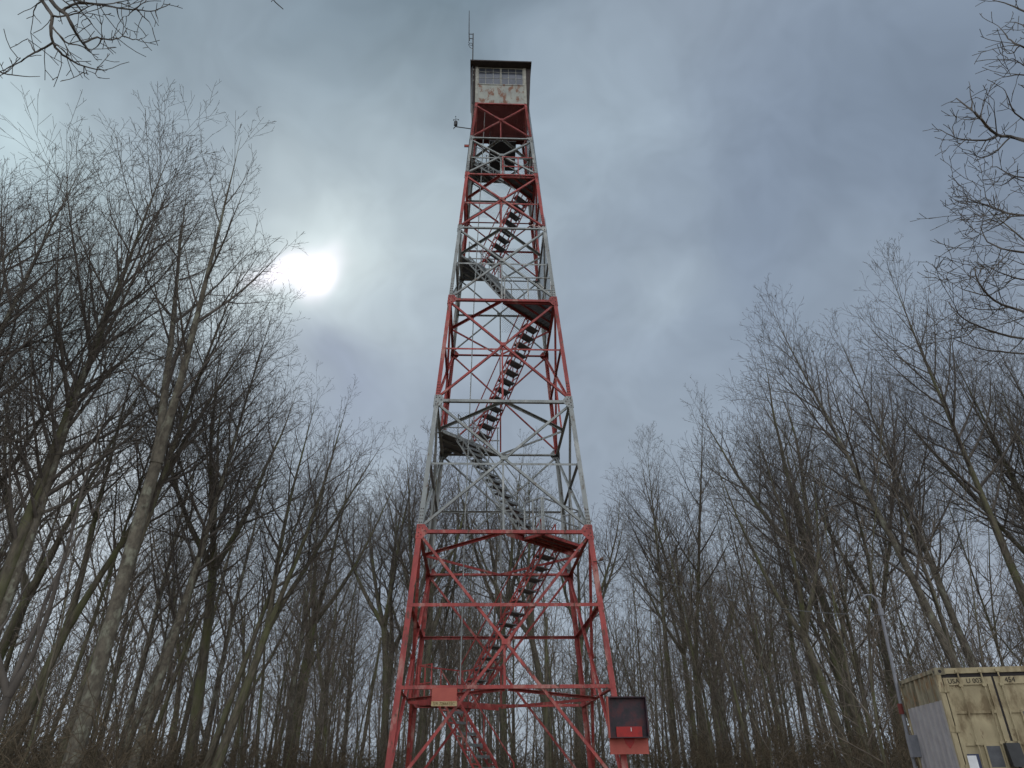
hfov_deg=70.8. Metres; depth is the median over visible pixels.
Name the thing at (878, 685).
sapling
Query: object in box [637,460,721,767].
bare tree
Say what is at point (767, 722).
sapling
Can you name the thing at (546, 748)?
dead tree
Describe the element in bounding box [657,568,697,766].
bare tree
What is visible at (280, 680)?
sapling
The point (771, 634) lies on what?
bare tree
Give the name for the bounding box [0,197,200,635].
bare tree
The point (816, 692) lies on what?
bare tree
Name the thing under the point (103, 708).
sapling
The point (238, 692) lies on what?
sapling
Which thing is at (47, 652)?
sapling
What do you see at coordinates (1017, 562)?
bare tree
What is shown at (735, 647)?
bare tree
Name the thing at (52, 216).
bare tree
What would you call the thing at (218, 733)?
bare tree
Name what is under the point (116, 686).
sapling
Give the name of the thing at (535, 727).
bare tree
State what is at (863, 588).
bare tree
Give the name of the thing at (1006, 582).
bare tree
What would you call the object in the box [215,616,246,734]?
bare tree
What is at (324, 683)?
bare tree
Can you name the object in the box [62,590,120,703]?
bare tree
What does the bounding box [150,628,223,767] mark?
sapling
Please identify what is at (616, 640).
bare tree
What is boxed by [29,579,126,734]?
sapling
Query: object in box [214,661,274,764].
sapling
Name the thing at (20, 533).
bare tree
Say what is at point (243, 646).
bare tree
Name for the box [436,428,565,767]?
bare tree
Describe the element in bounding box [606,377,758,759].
bare tree
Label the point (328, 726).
sapling
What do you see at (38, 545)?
bare tree
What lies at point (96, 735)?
sapling
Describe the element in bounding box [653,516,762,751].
bare tree
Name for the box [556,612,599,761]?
bare tree
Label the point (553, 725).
bare tree
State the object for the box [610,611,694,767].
sapling
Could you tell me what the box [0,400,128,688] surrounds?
bare tree
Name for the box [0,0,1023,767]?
sky
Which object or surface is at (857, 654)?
bare tree
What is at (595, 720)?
sapling
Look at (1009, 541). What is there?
bare tree
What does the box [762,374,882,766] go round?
bare tree
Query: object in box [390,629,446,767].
sapling
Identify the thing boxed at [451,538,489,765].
bare tree
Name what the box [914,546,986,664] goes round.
bare tree
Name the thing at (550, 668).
sapling
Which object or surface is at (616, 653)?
sapling
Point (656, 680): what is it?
bare tree
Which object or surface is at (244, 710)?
sapling
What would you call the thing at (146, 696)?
bare tree
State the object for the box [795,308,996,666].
bare tree
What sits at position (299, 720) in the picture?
bare tree
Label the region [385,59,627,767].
fire tower
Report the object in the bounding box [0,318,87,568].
bare tree
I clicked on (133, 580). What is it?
bare tree
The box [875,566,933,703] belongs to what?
sapling
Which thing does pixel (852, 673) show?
bare tree
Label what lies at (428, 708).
bare tree
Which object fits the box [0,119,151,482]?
bare tree
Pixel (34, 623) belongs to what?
bare tree
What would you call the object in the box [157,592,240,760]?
sapling
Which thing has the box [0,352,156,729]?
bare tree
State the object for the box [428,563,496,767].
bare tree
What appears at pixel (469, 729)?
sapling
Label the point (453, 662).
bare tree
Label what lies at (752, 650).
bare tree
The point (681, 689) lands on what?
bare tree
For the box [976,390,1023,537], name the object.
bare tree
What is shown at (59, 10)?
overhanging tree
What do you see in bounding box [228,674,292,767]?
sapling
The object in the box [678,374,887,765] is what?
bare tree
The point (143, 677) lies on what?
sapling
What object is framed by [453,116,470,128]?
wind gauge
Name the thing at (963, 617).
sapling
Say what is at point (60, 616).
bare tree
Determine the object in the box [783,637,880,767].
sapling
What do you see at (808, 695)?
sapling
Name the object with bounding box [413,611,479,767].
sapling
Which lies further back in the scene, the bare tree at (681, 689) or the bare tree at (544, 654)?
the bare tree at (681, 689)
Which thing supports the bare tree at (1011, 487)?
on the ground
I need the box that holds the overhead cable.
[604,559,878,614]
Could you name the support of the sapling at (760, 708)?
on the ground
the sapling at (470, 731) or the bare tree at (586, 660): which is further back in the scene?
the bare tree at (586, 660)
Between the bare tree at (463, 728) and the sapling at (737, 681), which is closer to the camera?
the sapling at (737, 681)
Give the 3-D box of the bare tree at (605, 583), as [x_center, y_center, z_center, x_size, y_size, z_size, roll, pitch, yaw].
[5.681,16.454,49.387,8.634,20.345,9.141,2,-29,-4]
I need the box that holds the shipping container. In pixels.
[898,666,1023,767]
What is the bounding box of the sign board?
[431,688,456,705]
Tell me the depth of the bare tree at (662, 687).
45.21 m
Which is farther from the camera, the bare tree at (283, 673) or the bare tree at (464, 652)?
the bare tree at (283, 673)
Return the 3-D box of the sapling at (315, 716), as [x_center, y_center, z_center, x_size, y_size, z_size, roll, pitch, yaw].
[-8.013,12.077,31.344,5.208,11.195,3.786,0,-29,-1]
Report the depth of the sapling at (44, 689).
17.75 m
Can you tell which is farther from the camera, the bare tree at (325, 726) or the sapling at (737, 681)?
the bare tree at (325, 726)
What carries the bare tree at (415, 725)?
on the ground
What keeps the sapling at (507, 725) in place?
on the ground
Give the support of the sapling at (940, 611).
on the ground
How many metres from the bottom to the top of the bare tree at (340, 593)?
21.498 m
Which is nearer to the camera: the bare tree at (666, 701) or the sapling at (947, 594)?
the sapling at (947, 594)
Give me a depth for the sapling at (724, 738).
37.48 m
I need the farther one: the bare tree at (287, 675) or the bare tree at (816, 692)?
the bare tree at (287, 675)
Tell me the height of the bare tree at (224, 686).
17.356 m
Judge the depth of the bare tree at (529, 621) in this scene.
47.11 m
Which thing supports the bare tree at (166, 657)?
on the ground
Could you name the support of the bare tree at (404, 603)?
on the ground
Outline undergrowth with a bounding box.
[0,670,919,767]
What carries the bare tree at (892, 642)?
on the ground
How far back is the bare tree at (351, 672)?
53.50 m
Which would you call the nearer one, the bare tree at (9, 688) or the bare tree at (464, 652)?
the bare tree at (9, 688)
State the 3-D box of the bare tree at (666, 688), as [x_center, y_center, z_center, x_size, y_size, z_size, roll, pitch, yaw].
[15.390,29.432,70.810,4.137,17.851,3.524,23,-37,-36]
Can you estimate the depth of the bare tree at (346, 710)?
47.11 m
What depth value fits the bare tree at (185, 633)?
55.95 m
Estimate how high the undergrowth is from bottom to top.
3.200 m
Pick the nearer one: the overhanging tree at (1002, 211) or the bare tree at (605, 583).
the overhanging tree at (1002, 211)
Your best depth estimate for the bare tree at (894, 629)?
44.34 m
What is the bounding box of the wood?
[0,553,1023,767]
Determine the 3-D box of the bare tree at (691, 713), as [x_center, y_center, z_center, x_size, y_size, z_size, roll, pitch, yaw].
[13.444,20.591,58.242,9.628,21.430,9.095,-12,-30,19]
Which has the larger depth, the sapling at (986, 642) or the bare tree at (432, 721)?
the bare tree at (432, 721)
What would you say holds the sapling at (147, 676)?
on the ground
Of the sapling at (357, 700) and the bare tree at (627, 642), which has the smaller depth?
the sapling at (357, 700)
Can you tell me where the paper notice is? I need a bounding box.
[967,754,981,767]
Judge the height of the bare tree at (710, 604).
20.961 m
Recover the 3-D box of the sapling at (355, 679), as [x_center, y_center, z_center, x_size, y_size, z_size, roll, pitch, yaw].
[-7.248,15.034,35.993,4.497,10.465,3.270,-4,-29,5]
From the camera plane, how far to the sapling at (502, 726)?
31.61 m
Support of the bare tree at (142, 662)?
on the ground
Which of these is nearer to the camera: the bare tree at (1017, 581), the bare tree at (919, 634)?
the bare tree at (1017, 581)
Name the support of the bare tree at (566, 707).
on the ground
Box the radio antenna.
[468,11,473,103]
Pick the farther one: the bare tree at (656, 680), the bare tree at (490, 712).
the bare tree at (656, 680)
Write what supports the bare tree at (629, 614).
on the ground
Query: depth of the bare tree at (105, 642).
20.01 m
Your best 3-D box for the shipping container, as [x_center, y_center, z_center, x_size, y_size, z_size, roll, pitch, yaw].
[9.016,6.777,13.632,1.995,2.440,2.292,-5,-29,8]
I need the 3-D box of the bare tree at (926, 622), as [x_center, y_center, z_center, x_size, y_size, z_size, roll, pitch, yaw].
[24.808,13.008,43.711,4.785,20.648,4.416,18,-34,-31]
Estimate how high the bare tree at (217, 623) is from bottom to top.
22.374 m
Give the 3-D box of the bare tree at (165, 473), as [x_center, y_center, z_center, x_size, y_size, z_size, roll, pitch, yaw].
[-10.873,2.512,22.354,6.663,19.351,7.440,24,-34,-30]
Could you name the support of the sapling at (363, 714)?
on the ground
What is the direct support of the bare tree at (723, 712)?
on the ground
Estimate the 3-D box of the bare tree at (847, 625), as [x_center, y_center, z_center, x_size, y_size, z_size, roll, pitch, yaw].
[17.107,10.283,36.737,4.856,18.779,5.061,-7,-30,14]
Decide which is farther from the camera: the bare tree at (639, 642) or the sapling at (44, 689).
the bare tree at (639, 642)
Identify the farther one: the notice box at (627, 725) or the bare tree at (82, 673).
the bare tree at (82, 673)
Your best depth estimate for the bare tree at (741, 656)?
27.93 m
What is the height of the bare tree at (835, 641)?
21.419 m
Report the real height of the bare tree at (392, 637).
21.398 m
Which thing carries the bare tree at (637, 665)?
on the ground
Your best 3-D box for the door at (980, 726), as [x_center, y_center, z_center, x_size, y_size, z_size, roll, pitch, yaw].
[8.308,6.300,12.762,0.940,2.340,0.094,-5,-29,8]
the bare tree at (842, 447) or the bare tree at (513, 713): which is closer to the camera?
the bare tree at (842, 447)
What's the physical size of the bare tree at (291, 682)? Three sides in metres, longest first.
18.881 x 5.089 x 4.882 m
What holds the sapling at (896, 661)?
on the ground
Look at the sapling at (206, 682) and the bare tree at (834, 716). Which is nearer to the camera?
the bare tree at (834, 716)
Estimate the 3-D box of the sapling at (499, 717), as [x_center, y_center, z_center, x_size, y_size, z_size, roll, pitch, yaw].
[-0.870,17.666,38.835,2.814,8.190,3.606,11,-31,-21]
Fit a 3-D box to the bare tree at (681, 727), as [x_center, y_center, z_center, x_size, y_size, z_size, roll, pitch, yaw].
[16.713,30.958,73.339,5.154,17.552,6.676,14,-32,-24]
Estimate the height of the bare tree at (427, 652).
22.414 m
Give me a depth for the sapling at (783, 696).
35.83 m
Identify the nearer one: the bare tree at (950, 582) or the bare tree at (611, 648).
the bare tree at (950, 582)
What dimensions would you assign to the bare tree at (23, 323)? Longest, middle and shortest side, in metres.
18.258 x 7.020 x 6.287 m
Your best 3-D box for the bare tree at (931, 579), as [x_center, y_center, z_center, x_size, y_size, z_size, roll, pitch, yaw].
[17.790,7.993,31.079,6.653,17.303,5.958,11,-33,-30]
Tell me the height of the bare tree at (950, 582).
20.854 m
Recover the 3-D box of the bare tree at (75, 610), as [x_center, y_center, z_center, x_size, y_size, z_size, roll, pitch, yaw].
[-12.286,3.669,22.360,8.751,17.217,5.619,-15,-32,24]
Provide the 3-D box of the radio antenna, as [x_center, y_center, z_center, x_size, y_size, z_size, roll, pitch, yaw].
[-1.772,-14.173,31.021,0.270,6.000,0.068,1,-29,-3]
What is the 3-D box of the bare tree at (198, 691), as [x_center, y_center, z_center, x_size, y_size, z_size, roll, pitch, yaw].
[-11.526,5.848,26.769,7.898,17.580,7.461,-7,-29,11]
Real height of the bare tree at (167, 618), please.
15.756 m
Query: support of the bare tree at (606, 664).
on the ground
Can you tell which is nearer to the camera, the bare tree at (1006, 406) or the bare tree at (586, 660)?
the bare tree at (1006, 406)
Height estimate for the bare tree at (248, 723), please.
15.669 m
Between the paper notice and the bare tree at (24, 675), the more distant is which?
the bare tree at (24, 675)
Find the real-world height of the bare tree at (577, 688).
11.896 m
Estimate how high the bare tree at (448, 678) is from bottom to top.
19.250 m
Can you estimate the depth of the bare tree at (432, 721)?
50.78 m
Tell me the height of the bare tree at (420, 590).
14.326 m
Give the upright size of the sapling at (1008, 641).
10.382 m
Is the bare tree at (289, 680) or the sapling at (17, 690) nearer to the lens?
the sapling at (17, 690)
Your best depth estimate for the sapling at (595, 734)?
28.43 m
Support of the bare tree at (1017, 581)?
on the ground
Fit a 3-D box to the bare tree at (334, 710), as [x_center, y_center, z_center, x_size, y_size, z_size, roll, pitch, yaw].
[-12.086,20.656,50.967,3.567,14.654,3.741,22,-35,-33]
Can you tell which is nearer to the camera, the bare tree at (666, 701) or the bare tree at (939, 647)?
the bare tree at (939, 647)
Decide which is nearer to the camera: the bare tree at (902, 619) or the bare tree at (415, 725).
the bare tree at (902, 619)
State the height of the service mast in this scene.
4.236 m
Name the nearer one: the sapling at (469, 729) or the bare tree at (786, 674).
the sapling at (469, 729)
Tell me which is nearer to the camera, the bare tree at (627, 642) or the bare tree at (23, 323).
the bare tree at (23, 323)
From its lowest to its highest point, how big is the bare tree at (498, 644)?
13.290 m
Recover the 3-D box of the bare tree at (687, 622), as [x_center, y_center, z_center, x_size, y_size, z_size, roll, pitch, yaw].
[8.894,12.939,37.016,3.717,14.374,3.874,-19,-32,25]
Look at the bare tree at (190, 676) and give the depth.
29.11 m
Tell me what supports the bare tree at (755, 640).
on the ground
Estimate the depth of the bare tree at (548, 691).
70.77 m
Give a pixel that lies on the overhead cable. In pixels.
(751, 603)
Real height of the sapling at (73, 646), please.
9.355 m
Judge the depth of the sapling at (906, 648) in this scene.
36.11 m
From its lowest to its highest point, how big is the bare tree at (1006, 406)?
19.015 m
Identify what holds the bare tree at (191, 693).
on the ground
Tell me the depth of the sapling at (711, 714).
33.45 m
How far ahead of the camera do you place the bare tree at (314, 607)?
37.35 m
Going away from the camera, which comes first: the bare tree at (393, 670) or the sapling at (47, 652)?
the sapling at (47, 652)
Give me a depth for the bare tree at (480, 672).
48.85 m
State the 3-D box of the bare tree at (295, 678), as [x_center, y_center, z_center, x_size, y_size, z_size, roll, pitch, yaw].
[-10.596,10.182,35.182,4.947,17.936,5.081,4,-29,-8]
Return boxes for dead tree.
[141,613,202,767]
[244,648,272,766]
[357,635,386,767]
[534,616,559,767]
[716,641,756,767]
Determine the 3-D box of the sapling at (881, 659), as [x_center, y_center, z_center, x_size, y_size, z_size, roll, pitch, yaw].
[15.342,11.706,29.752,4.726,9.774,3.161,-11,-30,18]
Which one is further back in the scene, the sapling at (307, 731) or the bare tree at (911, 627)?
the bare tree at (911, 627)
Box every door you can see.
[938,668,1018,767]
[993,668,1023,767]
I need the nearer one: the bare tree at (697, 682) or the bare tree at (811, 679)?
the bare tree at (697, 682)
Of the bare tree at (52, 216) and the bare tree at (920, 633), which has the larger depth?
the bare tree at (920, 633)
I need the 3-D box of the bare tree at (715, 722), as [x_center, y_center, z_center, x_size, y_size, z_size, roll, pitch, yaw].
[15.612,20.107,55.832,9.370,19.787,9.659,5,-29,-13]
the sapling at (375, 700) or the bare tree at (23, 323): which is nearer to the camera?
the bare tree at (23, 323)
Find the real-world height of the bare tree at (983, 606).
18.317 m
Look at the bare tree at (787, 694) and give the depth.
69.48 m
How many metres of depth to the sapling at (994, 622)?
26.82 m
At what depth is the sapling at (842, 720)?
34.40 m
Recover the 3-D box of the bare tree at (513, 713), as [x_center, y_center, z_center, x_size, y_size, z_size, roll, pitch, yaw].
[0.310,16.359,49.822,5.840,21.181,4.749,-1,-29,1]
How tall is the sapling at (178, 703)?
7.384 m
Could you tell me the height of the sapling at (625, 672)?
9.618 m
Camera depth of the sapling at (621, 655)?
34.32 m
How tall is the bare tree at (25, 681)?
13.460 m
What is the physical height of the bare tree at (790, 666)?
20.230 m
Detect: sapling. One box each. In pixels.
[0,509,94,749]
[0,540,92,748]
[0,614,69,765]
[1,601,58,747]
[4,537,106,751]
[4,588,105,758]
[12,595,106,762]
[14,428,170,767]
[16,633,73,766]
[19,629,71,763]
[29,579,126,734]
[62,489,156,764]
[62,607,139,765]
[70,541,163,759]
[104,612,169,760]
[110,592,179,749]
[132,631,223,764]
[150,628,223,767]
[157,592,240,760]
[181,515,307,766]
[193,611,273,760]
[209,547,276,767]
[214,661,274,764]
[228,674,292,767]
[234,557,328,762]
[248,572,351,767]
[249,563,336,764]
[267,533,378,765]
[280,577,379,767]
[295,677,327,764]
[303,565,412,767]
[313,621,389,766]
[317,681,347,767]
[326,574,396,764]
[343,624,401,762]
[364,525,483,767]
[370,596,478,754]
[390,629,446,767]
[399,713,423,763]
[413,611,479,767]
[438,651,487,766]
[441,513,576,767]
[445,582,541,767]
[455,681,499,767]
[478,644,530,760]
[491,526,579,767]
[560,554,647,761]
[561,661,614,767]
[563,642,631,759]
[571,674,607,762]
[582,551,673,765]
[583,597,673,766]
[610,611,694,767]
[611,520,705,767]
[614,484,732,767]
[658,585,758,766]
[664,568,788,763]
[670,571,750,767]
[672,540,824,765]
[696,640,773,767]
[709,591,779,766]
[712,522,811,767]
[738,628,825,766]
[738,657,782,744]
[739,516,881,757]
[752,463,937,767]
[757,628,821,765]
[761,620,844,760]
[776,392,920,767]
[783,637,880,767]
[784,492,896,766]
[800,595,870,765]
[832,485,951,691]
[834,551,934,765]
[844,560,934,731]
[850,622,908,736]
[856,434,1023,667]
[857,583,947,686]
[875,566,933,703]
[880,455,1023,667]
[885,613,936,679]
[891,426,1023,667]
[903,555,996,676]
[907,541,1009,667]
[925,591,994,667]
[968,574,1023,665]
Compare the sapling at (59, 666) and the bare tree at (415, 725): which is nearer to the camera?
the sapling at (59, 666)
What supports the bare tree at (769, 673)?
on the ground
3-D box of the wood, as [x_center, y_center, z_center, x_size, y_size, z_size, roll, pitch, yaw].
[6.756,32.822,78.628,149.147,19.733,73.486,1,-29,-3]
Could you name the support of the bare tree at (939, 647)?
on the ground
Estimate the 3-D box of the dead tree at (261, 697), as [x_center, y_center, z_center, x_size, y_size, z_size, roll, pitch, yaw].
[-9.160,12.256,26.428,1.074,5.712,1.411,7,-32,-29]
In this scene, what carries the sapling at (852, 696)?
on the ground
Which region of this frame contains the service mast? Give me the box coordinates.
[860,594,921,767]
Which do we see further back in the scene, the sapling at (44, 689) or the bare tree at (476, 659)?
the bare tree at (476, 659)
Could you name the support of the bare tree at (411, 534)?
on the ground
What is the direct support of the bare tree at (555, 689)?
on the ground
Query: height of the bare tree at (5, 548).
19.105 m
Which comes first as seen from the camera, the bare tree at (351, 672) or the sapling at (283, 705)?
the sapling at (283, 705)
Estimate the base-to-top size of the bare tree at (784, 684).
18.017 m
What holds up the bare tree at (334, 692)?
on the ground
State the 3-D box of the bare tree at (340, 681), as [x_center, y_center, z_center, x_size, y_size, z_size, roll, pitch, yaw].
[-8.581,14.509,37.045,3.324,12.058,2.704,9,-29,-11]
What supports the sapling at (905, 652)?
on the ground
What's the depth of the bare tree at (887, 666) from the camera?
32.24 m
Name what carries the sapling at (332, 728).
on the ground
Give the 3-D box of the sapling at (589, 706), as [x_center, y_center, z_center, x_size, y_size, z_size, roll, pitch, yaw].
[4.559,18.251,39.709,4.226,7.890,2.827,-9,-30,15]
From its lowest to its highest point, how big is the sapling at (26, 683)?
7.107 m
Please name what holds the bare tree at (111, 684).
on the ground
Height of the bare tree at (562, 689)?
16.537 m
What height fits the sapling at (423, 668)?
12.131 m
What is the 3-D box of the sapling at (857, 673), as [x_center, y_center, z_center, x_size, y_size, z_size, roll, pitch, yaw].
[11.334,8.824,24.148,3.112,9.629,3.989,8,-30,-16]
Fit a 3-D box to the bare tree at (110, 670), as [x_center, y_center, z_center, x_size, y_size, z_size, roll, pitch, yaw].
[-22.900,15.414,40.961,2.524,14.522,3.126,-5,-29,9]
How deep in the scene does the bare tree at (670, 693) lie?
40.81 m
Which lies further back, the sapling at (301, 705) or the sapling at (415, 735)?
the sapling at (415, 735)
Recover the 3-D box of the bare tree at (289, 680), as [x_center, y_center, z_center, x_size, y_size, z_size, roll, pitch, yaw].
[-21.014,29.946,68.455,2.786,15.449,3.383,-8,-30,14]
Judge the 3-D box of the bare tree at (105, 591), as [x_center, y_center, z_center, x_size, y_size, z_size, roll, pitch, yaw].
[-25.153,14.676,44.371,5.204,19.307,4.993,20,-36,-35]
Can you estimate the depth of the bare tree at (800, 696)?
33.14 m
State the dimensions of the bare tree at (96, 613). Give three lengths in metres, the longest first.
17.329 x 4.778 x 3.885 m
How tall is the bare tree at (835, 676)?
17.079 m
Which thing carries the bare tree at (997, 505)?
on the ground
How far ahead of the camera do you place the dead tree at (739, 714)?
24.93 m
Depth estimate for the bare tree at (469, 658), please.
70.08 m
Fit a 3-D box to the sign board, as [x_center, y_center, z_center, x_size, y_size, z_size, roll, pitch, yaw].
[-1.627,7.516,17.312,0.610,0.410,0.040,1,-29,-3]
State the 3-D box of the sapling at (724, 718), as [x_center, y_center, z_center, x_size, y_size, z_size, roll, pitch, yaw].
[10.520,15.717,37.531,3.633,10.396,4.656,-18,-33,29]
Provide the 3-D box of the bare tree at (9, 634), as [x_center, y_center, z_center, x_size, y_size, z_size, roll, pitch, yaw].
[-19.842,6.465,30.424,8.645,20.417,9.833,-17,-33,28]
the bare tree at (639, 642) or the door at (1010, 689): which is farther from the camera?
the bare tree at (639, 642)
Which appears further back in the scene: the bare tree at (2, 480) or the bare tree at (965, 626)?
the bare tree at (965, 626)
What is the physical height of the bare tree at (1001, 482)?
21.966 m
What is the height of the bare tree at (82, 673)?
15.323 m
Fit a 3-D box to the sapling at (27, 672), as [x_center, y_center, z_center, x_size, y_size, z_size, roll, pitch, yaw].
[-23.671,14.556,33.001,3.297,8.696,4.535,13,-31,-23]
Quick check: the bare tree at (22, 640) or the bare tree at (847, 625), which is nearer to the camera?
the bare tree at (847, 625)
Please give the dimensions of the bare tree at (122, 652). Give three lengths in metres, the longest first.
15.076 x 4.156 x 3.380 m
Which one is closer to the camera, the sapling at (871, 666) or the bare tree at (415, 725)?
the sapling at (871, 666)
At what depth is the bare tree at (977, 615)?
62.69 m
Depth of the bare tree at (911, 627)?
41.49 m
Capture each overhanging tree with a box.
[0,0,282,85]
[882,0,1023,397]
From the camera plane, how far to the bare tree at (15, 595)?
48.03 m
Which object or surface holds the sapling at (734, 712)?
on the ground
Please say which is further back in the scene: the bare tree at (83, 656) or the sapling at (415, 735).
the bare tree at (83, 656)
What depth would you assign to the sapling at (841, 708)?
29.95 m
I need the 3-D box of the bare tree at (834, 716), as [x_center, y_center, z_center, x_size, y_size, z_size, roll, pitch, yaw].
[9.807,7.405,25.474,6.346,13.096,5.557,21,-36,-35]
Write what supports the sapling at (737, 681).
on the ground
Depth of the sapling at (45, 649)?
30.09 m
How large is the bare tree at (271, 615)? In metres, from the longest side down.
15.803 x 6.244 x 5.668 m
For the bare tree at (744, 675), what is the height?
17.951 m
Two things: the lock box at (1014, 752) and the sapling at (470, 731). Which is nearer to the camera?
the lock box at (1014, 752)
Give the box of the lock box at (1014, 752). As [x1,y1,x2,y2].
[1003,741,1023,767]
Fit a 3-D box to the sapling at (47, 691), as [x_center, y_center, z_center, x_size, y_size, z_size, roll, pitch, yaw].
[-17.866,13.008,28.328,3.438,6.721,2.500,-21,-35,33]
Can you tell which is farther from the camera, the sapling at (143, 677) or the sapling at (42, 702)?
the sapling at (143, 677)
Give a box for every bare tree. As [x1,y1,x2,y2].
[0,79,264,604]
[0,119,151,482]
[0,164,109,406]
[0,182,76,442]
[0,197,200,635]
[0,216,120,499]
[0,267,280,767]
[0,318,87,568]
[0,345,176,660]
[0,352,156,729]
[0,380,89,613]
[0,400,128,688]
[0,452,91,594]
[0,508,64,700]
[0,535,37,636]
[1,555,47,710]
[8,598,40,730]
[15,493,107,754]
[15,606,40,722]
[27,301,208,762]
[43,363,204,674]
[51,230,311,767]
[51,579,114,721]
[60,107,307,767]
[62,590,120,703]
[65,482,148,682]
[79,430,176,759]
[84,487,175,752]
[90,537,155,738]
[103,363,258,750]
[115,306,337,767]
[115,369,295,766]
[123,279,312,767]
[123,455,214,748]
[129,558,245,759]
[136,506,216,749]
[137,514,241,764]
[175,421,282,761]
[184,395,306,765]
[202,413,366,767]
[203,584,245,759]
[211,362,405,767]
[215,539,324,763]
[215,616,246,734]
[226,517,282,765]
[240,427,345,766]
[257,514,329,759]
[257,623,322,707]
[260,579,311,762]
[264,426,417,763]
[273,520,347,761]
[273,626,298,738]
[278,526,372,765]
[279,533,397,752]
[298,573,347,767]
[301,587,380,763]
[307,571,366,761]
[310,457,439,765]
[311,538,382,765]
[315,553,372,754]
[316,578,363,764]
[327,542,382,747]
[338,444,475,760]
[343,493,483,765]
[344,421,499,762]
[360,422,523,727]
[368,595,409,733]
[372,487,455,753]
[375,544,428,767]
[400,641,424,756]
[403,656,437,734]
[416,607,452,765]
[417,555,480,761]
[424,498,491,767]
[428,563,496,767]
[434,596,486,767]
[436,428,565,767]
[437,447,574,761]
[437,571,507,765]
[439,482,495,766]
[445,497,524,766]
[451,537,508,764]
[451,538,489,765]
[456,545,502,760]
[469,537,525,765]
[480,485,551,754]
[519,516,571,759]
[520,619,555,759]
[521,517,569,767]
[534,468,644,764]
[538,578,574,764]
[538,621,561,742]
[548,623,581,759]
[549,593,574,766]
[550,537,609,723]
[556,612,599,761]
[562,590,597,738]
[582,569,637,762]
[587,553,647,711]
[587,599,633,721]
[597,420,733,761]
[601,508,665,767]
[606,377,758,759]
[613,562,658,767]
[613,568,650,756]
[614,555,653,766]
[616,500,735,766]
[635,583,670,763]
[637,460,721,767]
[637,523,687,762]
[640,572,683,752]
[644,525,771,766]
[648,506,722,765]
[648,532,752,727]
[649,617,686,737]
[651,617,706,767]
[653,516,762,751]
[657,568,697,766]
[663,543,707,767]
[670,334,886,764]
[673,518,745,755]
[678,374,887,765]
[690,421,780,763]
[694,415,864,767]
[694,468,788,767]
[705,524,770,742]
[708,547,795,765]
[711,494,804,766]
[717,448,860,760]
[718,273,974,667]
[718,490,804,766]
[722,577,776,759]
[731,423,834,767]
[732,462,806,764]
[757,479,899,766]
[760,578,810,763]
[760,592,808,748]
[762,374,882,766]
[765,618,800,735]
[772,561,806,717]
[774,405,939,719]
[780,576,838,725]
[787,417,938,757]
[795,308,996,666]
[795,427,909,764]
[815,543,882,718]
[829,603,879,719]
[835,232,1023,606]
[837,391,989,660]
[854,510,950,692]
[857,443,966,669]
[857,455,947,683]
[864,407,1000,666]
[867,524,941,682]
[869,301,1023,554]
[876,536,908,723]
[901,582,940,668]
[903,581,934,667]
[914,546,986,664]
[915,322,1023,548]
[921,294,1023,542]
[921,432,1020,666]
[924,589,944,667]
[941,528,1017,666]
[945,429,1023,584]
[947,166,1023,351]
[952,418,1023,665]
[957,347,1023,624]
[960,575,1023,664]
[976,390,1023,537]
[984,497,1022,570]
[998,542,1023,619]
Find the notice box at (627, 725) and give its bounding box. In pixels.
[606,696,649,753]
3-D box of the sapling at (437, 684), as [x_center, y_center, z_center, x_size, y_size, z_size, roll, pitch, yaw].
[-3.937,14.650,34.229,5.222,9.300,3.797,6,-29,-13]
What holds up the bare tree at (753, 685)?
on the ground
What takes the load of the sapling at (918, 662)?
on the ground
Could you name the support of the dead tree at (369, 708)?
on the ground
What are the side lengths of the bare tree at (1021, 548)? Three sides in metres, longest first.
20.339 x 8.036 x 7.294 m
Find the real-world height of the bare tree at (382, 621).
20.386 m
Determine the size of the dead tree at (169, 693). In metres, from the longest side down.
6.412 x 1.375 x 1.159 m
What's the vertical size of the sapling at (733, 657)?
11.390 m
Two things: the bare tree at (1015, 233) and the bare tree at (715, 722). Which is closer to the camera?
the bare tree at (1015, 233)
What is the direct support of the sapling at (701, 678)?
on the ground
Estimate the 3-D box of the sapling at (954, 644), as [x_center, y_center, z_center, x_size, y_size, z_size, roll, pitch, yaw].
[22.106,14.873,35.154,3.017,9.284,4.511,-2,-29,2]
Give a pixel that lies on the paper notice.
(974, 761)
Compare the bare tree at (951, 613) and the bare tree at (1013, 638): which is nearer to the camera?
the bare tree at (951, 613)
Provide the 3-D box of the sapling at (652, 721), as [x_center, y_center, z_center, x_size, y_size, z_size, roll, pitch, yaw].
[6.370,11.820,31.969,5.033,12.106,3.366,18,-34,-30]
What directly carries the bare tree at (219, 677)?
on the ground
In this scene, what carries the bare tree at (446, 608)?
on the ground
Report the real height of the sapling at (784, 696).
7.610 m

